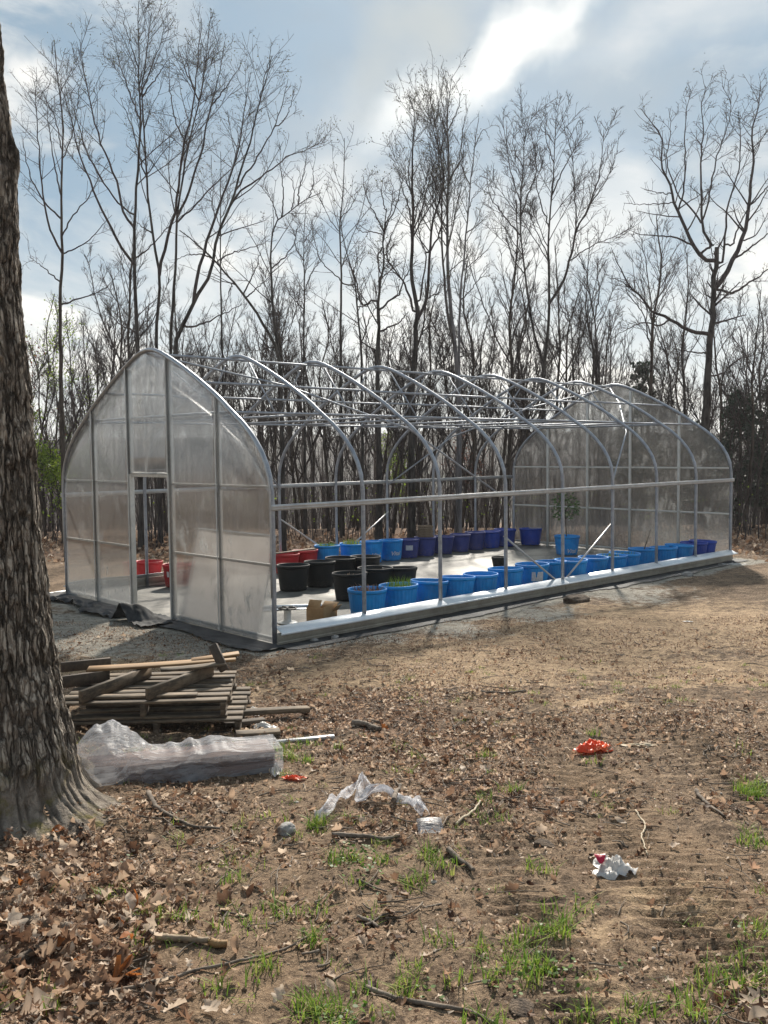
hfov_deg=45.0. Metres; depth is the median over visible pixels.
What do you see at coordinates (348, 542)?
sprouting plant
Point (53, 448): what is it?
slender tree
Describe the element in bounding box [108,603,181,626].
landscape fabric
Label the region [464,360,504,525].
slender tree
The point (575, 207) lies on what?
bare tree
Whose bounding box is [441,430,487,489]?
leafy tree
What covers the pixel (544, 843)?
earth clod
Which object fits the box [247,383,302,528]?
slender tree
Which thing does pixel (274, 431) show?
slender tree
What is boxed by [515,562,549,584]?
plastic tub
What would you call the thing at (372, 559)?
nursery pot
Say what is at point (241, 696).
wooden pallet
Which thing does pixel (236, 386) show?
slender tree
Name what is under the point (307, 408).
slender tree
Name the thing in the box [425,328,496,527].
slender tree
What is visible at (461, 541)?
plastic tub
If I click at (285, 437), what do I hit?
slender tree
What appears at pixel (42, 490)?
leafy tree
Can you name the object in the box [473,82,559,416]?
bare tree
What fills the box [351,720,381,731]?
log
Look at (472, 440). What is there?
slender tree
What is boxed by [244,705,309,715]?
board
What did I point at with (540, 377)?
slender tree
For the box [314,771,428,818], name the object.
plastic strip
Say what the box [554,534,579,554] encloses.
plastic tub
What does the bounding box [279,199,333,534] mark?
bare tree
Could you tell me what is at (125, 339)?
slender tree
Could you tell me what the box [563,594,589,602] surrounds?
earth heap
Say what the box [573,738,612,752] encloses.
plastic bag
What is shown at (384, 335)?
slender tree
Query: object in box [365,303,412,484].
slender tree
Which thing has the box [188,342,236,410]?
slender tree
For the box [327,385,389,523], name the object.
slender tree
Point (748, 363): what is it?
slender tree
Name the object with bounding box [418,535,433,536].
seed flat
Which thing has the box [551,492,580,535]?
potted tree
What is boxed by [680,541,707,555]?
plastic tub
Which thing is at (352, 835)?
branch
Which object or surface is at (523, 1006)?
rock
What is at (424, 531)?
seed flat
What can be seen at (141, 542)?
bare tree
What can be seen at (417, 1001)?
stick
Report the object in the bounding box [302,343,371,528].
slender tree
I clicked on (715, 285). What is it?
oak tree
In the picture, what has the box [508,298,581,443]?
slender tree
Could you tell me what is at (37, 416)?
leafy tree
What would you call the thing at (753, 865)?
oak leaf
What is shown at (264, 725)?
paper scrap
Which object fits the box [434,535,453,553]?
plastic tub
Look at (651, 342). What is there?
slender tree
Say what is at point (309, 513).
woods
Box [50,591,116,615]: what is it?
landscape fabric
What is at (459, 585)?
plastic tub
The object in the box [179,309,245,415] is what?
slender tree
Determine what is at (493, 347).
slender tree
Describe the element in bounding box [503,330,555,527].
slender tree
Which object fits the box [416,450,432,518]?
slender tree
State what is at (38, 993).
oak leaf
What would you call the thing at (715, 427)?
slender tree
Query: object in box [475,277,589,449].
slender tree
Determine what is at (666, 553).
plastic tub
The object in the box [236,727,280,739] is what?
board
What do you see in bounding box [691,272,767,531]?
slender tree
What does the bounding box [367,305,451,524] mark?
slender tree
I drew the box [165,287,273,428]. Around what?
slender tree
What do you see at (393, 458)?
leafy tree
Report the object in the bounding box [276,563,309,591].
nursery pot
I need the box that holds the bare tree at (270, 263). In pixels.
[219,133,325,541]
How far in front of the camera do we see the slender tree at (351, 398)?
28.06 m
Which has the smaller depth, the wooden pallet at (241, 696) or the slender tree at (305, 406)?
the wooden pallet at (241, 696)
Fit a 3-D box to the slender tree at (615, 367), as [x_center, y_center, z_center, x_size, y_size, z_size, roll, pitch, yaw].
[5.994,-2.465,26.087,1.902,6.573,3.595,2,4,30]
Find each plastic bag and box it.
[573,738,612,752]
[591,853,637,879]
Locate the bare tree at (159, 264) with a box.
[87,0,248,543]
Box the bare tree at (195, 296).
[173,31,340,358]
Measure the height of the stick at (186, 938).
0.031 m
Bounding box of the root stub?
[391,783,401,802]
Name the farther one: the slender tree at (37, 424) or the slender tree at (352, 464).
the slender tree at (352, 464)
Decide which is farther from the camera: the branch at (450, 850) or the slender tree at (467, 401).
the slender tree at (467, 401)
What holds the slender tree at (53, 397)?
on the ground at (738, 591)
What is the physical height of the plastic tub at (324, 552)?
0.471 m
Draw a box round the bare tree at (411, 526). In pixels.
[366,41,479,537]
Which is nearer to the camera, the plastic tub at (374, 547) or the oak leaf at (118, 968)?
the oak leaf at (118, 968)
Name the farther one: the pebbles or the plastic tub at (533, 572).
the plastic tub at (533, 572)
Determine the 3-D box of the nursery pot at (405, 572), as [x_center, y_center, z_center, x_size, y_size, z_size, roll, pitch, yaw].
[0.268,1.143,15.634,0.602,0.428,0.602,-2,1,-39]
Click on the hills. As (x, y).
(383, 444)
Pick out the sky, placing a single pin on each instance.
(606, 54)
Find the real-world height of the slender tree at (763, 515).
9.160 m
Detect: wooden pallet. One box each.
[65,671,236,720]
[73,687,250,735]
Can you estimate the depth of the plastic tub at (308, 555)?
18.49 m
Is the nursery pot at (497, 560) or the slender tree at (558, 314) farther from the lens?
the slender tree at (558, 314)
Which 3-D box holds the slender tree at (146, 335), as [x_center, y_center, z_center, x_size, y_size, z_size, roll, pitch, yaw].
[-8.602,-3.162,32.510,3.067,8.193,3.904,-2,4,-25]
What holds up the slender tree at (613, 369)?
on the ground at (738, 591)
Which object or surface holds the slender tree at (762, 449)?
on the ground at (738, 591)
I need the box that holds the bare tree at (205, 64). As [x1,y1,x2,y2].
[138,2,262,353]
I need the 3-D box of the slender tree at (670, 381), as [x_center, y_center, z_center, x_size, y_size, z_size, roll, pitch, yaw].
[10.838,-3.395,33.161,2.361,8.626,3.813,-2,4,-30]
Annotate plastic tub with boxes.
[136,559,162,574]
[162,563,169,586]
[276,552,299,573]
[293,549,317,562]
[314,544,339,559]
[339,542,361,555]
[347,586,386,613]
[360,540,382,561]
[378,582,417,607]
[379,538,402,560]
[398,538,419,557]
[410,578,448,602]
[414,536,435,555]
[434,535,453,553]
[442,575,475,596]
[450,533,470,551]
[463,571,497,592]
[465,531,485,549]
[483,530,500,547]
[488,566,523,588]
[494,528,515,546]
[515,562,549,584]
[519,527,541,544]
[535,559,565,579]
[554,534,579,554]
[554,557,587,576]
[578,555,608,573]
[596,553,627,569]
[609,551,640,566]
[628,547,654,564]
[650,546,677,560]
[665,543,693,557]
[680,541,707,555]
[689,539,716,552]
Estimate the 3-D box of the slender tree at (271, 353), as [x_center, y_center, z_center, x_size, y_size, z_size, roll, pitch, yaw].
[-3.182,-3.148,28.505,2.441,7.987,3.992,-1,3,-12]
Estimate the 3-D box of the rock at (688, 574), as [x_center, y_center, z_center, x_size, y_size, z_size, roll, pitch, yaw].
[5.684,1.175,17.364,0.148,0.122,0.228,-3,5,-43]
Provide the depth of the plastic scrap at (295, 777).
5.72 m
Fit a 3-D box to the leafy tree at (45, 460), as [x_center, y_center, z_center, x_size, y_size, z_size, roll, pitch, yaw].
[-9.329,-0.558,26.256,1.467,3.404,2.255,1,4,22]
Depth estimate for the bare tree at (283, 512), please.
21.98 m
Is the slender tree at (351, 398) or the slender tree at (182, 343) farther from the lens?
the slender tree at (182, 343)
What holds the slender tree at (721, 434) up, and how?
on the ground at (738, 591)
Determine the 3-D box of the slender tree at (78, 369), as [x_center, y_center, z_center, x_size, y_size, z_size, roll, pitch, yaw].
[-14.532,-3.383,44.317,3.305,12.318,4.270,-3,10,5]
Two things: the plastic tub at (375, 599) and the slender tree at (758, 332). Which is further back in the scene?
the slender tree at (758, 332)
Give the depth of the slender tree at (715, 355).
30.14 m
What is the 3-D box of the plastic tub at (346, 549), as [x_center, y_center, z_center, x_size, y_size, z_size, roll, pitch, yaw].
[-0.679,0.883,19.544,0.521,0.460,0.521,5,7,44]
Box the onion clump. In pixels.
[386,577,413,586]
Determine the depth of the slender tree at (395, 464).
56.03 m
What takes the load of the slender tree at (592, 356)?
on the ground at (738, 591)
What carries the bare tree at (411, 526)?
on the ground at (738, 591)
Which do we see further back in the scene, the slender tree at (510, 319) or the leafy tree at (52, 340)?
the leafy tree at (52, 340)
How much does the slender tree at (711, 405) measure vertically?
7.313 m
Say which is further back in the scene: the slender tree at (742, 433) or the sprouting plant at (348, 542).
the slender tree at (742, 433)
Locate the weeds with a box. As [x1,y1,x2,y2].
[90,839,767,1023]
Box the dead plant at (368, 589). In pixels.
[352,583,384,590]
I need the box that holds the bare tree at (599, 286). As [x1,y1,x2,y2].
[564,225,624,384]
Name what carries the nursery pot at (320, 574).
on the floor
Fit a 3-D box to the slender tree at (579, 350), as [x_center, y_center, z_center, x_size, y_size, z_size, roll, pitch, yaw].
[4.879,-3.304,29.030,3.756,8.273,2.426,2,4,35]
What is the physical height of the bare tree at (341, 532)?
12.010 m
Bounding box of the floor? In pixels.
[65,542,627,642]
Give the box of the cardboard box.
[306,599,341,620]
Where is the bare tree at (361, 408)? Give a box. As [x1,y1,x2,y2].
[299,191,395,540]
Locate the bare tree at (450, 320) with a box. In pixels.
[407,47,481,532]
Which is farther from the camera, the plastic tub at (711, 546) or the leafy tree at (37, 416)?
the leafy tree at (37, 416)
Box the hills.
[36,429,767,523]
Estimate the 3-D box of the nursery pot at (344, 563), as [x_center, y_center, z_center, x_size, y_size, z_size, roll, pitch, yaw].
[-0.791,1.054,17.054,0.597,0.444,0.597,1,4,15]
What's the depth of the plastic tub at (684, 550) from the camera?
18.75 m
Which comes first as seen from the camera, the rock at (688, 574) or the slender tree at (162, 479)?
the rock at (688, 574)
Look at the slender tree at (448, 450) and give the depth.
46.20 m
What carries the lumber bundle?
on the ground at (738, 591)
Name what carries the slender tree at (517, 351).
on the ground at (738, 591)
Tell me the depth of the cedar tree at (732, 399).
28.77 m
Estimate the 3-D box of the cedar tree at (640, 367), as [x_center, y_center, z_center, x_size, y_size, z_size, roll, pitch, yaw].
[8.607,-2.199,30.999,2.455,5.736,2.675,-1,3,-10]
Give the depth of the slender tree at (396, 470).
29.16 m
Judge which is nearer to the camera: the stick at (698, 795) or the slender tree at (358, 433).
the stick at (698, 795)
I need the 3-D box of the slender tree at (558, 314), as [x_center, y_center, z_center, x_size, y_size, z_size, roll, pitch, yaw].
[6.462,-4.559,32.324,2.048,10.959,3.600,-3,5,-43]
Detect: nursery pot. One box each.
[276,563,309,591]
[304,560,335,587]
[325,556,355,571]
[332,570,366,600]
[350,554,380,569]
[357,565,392,585]
[382,566,417,581]
[491,556,503,566]
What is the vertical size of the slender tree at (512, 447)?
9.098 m
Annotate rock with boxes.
[277,822,295,835]
[509,998,533,1016]
[681,571,692,576]
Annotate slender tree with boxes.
[28,338,106,534]
[31,301,144,439]
[31,374,58,479]
[31,385,58,459]
[33,378,72,491]
[35,387,70,531]
[35,388,59,530]
[42,309,116,446]
[42,311,108,424]
[49,311,144,431]
[51,286,140,417]
[57,196,173,363]
[89,305,207,392]
[90,303,167,529]
[96,254,215,378]
[140,330,208,532]
[142,267,244,373]
[154,477,156,523]
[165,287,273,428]
[165,315,209,377]
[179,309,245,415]
[185,323,306,468]
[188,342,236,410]
[194,329,254,426]
[211,286,302,472]
[211,338,294,449]
[234,256,343,528]
[237,279,322,529]
[241,363,304,489]
[242,301,283,445]
[245,341,306,478]
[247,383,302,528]
[257,312,343,528]
[261,303,313,524]
[265,357,302,528]
[284,350,322,513]
[285,482,307,528]
[295,281,353,530]
[296,369,346,524]
[302,338,374,530]
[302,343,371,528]
[313,307,382,530]
[315,463,331,527]
[316,244,412,526]
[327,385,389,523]
[332,412,367,527]
[342,312,388,526]
[343,325,434,529]
[343,370,416,489]
[351,256,462,533]
[364,347,436,527]
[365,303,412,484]
[365,331,448,524]
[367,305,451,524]
[381,382,407,517]
[382,401,420,527]
[397,285,498,505]
[402,287,504,527]
[406,303,501,527]
[415,352,490,529]
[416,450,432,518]
[417,429,439,526]
[424,241,526,521]
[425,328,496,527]
[428,364,463,526]
[437,172,551,527]
[437,341,506,527]
[444,267,565,527]
[452,384,495,525]
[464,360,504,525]
[469,433,495,505]
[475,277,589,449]
[477,292,532,503]
[478,271,593,434]
[486,343,555,461]
[496,266,561,439]
[497,375,537,527]
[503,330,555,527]
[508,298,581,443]
[521,325,582,423]
[523,226,625,413]
[548,320,638,418]
[558,305,643,408]
[559,260,624,384]
[567,347,633,404]
[568,292,632,383]
[570,301,609,392]
[579,306,636,395]
[594,324,697,410]
[604,324,703,422]
[619,193,690,396]
[620,232,717,414]
[628,354,677,404]
[631,350,683,407]
[645,306,745,431]
[653,313,724,428]
[653,364,699,412]
[655,256,767,523]
[685,357,767,472]
[690,295,767,523]
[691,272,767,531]
[691,340,754,464]
[692,384,742,432]
[693,385,755,459]
[695,328,767,524]
[698,381,758,466]
[702,401,724,438]
[713,333,767,527]
[732,355,767,524]
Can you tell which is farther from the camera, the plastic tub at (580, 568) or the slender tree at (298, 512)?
the slender tree at (298, 512)
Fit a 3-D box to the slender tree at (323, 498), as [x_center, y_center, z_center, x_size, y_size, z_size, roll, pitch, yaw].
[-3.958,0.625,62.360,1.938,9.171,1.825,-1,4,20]
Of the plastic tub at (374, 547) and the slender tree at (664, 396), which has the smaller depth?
the plastic tub at (374, 547)
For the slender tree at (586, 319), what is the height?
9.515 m
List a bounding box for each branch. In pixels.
[146,790,219,829]
[332,832,399,840]
[446,846,475,871]
[480,690,525,693]
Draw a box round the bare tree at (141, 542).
[24,0,211,546]
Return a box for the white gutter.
[277,604,321,609]
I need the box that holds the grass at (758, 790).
[0,652,767,1023]
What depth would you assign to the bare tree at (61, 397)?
24.90 m
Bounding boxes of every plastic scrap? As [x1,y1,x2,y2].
[270,762,282,776]
[281,774,306,779]
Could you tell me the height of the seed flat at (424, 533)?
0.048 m
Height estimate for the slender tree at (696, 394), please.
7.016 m
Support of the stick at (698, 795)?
on the ground at (738, 591)
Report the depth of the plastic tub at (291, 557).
18.13 m
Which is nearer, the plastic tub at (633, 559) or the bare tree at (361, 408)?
the plastic tub at (633, 559)
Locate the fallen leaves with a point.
(16, 930)
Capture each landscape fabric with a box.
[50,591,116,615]
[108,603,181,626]
[152,621,283,650]
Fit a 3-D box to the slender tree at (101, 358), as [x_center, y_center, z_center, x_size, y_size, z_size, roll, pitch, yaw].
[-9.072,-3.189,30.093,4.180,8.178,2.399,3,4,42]
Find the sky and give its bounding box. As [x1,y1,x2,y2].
[0,0,767,439]
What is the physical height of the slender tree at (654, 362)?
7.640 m
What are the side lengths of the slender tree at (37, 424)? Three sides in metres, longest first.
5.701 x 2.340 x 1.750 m
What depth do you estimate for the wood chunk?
3.42 m
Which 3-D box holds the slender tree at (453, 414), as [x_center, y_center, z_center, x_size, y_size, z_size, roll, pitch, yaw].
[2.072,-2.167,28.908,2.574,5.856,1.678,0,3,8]
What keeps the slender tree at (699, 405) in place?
on the ground at (738, 591)
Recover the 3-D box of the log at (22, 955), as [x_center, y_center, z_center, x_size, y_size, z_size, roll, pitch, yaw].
[-1.285,1.604,3.370,0.043,0.041,0.169,2,4,35]
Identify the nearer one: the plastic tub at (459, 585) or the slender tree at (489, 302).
the plastic tub at (459, 585)
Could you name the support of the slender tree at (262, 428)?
on the ground at (738, 591)
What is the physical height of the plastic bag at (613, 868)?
0.088 m
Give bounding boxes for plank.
[276,548,317,553]
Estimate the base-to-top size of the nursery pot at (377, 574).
0.454 m
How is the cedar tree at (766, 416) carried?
on the ground at (738, 591)
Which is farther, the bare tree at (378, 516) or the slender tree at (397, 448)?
the slender tree at (397, 448)
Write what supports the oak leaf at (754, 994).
on the ground at (738, 591)
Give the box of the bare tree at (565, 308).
[532,272,584,399]
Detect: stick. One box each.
[108,936,306,992]
[154,933,208,943]
[364,984,494,1023]
[694,788,725,817]
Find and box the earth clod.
[534,838,554,847]
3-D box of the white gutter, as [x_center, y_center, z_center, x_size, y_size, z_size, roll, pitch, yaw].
[-1.424,1.451,14.149,0.960,0.055,0.173,-1,3,-9]
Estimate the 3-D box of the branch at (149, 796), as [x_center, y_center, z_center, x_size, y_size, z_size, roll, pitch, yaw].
[-1.149,1.628,5.041,0.141,0.050,0.736,-3,5,-43]
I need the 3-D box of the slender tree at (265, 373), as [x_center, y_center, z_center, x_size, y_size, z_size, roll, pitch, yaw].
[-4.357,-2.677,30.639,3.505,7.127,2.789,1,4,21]
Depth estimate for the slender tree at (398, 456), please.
32.11 m
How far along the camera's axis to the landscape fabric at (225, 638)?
11.83 m
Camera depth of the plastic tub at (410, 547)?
20.59 m
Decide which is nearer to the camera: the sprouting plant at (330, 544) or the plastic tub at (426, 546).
the sprouting plant at (330, 544)
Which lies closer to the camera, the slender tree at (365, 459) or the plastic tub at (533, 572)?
the plastic tub at (533, 572)
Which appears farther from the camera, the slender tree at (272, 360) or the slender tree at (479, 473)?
the slender tree at (479, 473)
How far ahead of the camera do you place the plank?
18.46 m
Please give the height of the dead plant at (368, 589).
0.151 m
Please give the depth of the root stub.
5.13 m
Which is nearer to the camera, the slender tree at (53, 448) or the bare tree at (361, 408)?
the bare tree at (361, 408)
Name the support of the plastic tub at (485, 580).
on the floor
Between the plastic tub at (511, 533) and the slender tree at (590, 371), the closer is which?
the plastic tub at (511, 533)
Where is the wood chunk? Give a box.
[207,937,227,947]
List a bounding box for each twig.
[357,915,379,928]
[455,800,480,825]
[635,809,648,855]
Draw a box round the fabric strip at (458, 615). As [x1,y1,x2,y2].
[281,559,746,648]
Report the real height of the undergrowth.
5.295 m
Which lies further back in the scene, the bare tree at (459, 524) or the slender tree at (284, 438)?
the slender tree at (284, 438)
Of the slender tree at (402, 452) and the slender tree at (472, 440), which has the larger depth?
the slender tree at (472, 440)
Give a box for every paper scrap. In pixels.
[253,721,276,728]
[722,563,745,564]
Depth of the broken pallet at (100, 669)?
7.53 m
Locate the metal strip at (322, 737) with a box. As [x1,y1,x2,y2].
[276,734,334,743]
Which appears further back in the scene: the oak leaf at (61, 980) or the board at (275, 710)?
the board at (275, 710)
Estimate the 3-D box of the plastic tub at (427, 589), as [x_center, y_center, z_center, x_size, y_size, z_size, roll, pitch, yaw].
[0.691,1.243,14.215,0.590,0.404,0.590,3,2,28]
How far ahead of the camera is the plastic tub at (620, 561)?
17.11 m
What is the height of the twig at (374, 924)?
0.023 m
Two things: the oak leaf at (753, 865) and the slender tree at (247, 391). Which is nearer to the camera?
the oak leaf at (753, 865)
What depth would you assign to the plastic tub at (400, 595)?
13.47 m
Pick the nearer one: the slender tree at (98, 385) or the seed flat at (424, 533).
the seed flat at (424, 533)
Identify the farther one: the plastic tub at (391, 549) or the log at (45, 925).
the plastic tub at (391, 549)
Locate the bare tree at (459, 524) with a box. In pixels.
[432,113,506,532]
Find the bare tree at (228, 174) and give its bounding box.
[179,142,248,399]
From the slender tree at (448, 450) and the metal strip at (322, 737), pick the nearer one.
the metal strip at (322, 737)
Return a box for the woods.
[34,408,760,528]
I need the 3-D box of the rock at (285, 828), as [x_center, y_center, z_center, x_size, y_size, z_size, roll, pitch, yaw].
[-0.489,1.605,4.677,0.095,0.075,0.070,-3,4,-39]
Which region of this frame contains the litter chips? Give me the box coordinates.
[0,613,767,1023]
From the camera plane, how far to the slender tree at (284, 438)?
41.02 m
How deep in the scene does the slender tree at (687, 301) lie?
31.72 m
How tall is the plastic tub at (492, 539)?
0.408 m
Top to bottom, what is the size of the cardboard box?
0.302 m
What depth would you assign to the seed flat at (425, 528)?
20.99 m
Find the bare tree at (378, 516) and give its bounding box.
[335,151,438,539]
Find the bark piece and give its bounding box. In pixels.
[620,742,652,745]
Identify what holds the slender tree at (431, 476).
on the ground at (738, 591)
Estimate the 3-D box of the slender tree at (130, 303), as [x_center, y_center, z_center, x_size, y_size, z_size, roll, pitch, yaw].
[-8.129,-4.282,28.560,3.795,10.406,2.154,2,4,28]
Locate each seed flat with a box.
[417,525,432,527]
[417,530,432,532]
[417,532,432,534]
[418,528,432,529]
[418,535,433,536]
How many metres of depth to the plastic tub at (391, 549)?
20.14 m
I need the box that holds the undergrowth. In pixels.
[34,407,767,547]
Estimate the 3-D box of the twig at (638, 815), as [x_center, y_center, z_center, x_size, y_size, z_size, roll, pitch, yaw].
[1.345,1.660,4.791,0.048,0.051,0.646,0,3,11]
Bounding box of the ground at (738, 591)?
[0,523,767,1023]
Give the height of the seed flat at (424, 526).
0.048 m
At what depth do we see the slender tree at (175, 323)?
32.17 m
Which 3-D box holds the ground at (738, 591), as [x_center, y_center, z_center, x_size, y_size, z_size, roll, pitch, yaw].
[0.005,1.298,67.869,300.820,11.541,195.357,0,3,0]
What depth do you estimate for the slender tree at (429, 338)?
26.16 m
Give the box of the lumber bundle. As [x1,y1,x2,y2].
[87,739,276,782]
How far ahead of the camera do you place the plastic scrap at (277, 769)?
5.86 m
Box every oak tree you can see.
[0,24,124,842]
[599,61,767,430]
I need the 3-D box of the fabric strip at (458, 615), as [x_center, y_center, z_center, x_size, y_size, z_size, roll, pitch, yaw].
[0.922,1.230,17.463,13.050,0.131,6.780,-3,5,-43]
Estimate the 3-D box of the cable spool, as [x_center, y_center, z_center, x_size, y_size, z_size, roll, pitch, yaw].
[-1.349,1.438,12.965,0.280,0.230,0.280,2,4,29]
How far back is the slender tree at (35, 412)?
30.35 m
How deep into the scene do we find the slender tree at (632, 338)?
38.28 m
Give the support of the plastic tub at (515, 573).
on the floor
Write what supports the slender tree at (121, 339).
on the ground at (738, 591)
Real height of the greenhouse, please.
3.945 m
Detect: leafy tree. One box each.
[25,286,87,467]
[25,324,78,537]
[31,322,98,529]
[34,433,61,539]
[381,430,407,527]
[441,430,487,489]
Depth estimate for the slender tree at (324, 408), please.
28.63 m
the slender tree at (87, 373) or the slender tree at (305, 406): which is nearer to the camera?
the slender tree at (87, 373)
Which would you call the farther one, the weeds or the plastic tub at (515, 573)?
the plastic tub at (515, 573)
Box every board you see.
[223,717,265,727]
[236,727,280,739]
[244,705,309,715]
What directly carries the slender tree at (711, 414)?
on the ground at (738, 591)
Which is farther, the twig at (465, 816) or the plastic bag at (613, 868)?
the twig at (465, 816)
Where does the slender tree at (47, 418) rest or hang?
on the ground at (738, 591)
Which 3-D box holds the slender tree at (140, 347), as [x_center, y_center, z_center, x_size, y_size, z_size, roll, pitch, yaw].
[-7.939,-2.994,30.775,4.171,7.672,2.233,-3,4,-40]
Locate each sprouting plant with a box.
[317,542,336,545]
[343,539,360,543]
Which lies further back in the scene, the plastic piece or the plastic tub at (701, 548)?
the plastic tub at (701, 548)
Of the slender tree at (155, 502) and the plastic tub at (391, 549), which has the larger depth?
the slender tree at (155, 502)
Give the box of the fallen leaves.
[0,524,767,1023]
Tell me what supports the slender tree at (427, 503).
on the ground at (738, 591)
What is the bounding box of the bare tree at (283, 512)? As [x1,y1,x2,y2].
[160,219,286,550]
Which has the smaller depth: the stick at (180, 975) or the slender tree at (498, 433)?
the stick at (180, 975)
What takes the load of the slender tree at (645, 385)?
on the ground at (738, 591)
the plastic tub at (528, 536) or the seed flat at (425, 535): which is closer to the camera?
the seed flat at (425, 535)
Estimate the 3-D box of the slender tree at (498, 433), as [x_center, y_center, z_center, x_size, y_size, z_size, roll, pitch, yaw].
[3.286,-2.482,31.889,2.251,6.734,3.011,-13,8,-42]
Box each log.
[0,913,72,933]
[8,941,46,966]
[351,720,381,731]
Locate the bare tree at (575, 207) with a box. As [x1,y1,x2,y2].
[502,91,643,423]
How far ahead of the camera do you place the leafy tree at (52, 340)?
32.98 m
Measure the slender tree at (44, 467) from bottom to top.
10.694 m
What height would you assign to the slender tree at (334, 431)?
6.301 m
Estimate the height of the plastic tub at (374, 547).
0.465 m
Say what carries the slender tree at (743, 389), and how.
on the ground at (738, 591)
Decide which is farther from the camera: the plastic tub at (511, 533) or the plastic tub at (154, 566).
the plastic tub at (511, 533)
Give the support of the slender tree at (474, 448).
on the ground at (738, 591)
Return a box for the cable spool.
[278,606,297,624]
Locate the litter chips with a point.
(402, 807)
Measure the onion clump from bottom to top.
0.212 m
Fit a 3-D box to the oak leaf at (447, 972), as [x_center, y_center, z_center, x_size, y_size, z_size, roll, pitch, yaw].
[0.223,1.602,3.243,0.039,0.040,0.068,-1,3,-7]
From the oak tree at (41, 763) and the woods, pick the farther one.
the woods
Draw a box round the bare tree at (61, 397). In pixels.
[8,38,127,542]
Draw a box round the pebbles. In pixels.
[7,617,767,1023]
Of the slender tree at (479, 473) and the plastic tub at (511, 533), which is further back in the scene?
the slender tree at (479, 473)
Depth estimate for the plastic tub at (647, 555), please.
18.25 m
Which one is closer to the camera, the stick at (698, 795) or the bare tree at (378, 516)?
the stick at (698, 795)
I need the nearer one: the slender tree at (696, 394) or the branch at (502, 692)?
the branch at (502, 692)
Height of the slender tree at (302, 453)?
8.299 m
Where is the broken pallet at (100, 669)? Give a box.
[61,643,239,703]
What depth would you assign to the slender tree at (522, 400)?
31.74 m
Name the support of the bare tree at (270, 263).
on the ground at (738, 591)
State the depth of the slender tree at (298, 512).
61.27 m
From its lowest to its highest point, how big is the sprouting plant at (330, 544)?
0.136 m
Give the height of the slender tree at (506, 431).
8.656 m
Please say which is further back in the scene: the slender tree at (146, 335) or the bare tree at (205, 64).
the slender tree at (146, 335)
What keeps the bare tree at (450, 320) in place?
on the ground at (738, 591)
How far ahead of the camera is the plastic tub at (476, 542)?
22.14 m
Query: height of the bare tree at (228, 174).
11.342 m
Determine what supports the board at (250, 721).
on the ground at (738, 591)
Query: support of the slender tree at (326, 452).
on the ground at (738, 591)
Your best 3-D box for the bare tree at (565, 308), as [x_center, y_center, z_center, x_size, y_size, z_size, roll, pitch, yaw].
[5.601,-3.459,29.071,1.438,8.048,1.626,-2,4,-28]
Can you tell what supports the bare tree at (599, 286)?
on the ground at (738, 591)
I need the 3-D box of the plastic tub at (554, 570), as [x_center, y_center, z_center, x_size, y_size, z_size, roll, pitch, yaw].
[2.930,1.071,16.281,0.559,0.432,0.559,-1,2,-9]
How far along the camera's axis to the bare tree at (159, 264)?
23.82 m
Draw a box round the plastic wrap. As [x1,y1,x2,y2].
[77,719,282,785]
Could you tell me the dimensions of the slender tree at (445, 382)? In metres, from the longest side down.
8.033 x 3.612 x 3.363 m
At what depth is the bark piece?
6.56 m
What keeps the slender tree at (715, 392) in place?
on the ground at (738, 591)
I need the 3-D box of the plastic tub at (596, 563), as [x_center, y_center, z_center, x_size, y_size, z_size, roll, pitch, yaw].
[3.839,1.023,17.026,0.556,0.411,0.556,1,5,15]
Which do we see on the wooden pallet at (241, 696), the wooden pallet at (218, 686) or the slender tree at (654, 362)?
the wooden pallet at (218, 686)
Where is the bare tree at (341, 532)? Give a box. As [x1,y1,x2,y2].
[304,115,379,537]
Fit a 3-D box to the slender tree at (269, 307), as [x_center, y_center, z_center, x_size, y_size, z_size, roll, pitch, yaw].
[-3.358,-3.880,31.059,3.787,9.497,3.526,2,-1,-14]
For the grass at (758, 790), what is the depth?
3.47 m
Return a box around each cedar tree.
[626,361,658,397]
[717,387,767,526]
[736,375,767,510]
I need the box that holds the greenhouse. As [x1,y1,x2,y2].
[60,348,737,644]
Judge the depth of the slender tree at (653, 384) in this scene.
30.85 m
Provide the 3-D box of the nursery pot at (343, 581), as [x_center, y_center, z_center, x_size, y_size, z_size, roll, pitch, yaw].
[-0.552,1.191,14.967,0.579,0.435,0.579,1,4,39]
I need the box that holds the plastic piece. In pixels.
[417,817,441,832]
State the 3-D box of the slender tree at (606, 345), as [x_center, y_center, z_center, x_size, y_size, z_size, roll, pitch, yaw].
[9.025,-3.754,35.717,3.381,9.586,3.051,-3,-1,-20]
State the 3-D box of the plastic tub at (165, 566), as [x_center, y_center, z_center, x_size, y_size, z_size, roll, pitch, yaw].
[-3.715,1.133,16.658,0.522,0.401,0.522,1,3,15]
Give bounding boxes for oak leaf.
[19,986,62,1019]
[36,975,66,988]
[112,954,141,985]
[442,964,451,973]
[739,987,767,1007]
[748,857,760,868]
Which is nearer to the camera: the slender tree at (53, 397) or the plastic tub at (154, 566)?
the plastic tub at (154, 566)
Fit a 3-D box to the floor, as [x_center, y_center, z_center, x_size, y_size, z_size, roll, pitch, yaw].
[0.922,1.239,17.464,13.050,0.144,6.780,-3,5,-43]
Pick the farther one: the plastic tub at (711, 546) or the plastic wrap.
the plastic tub at (711, 546)
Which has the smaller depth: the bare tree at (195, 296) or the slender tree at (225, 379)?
the bare tree at (195, 296)

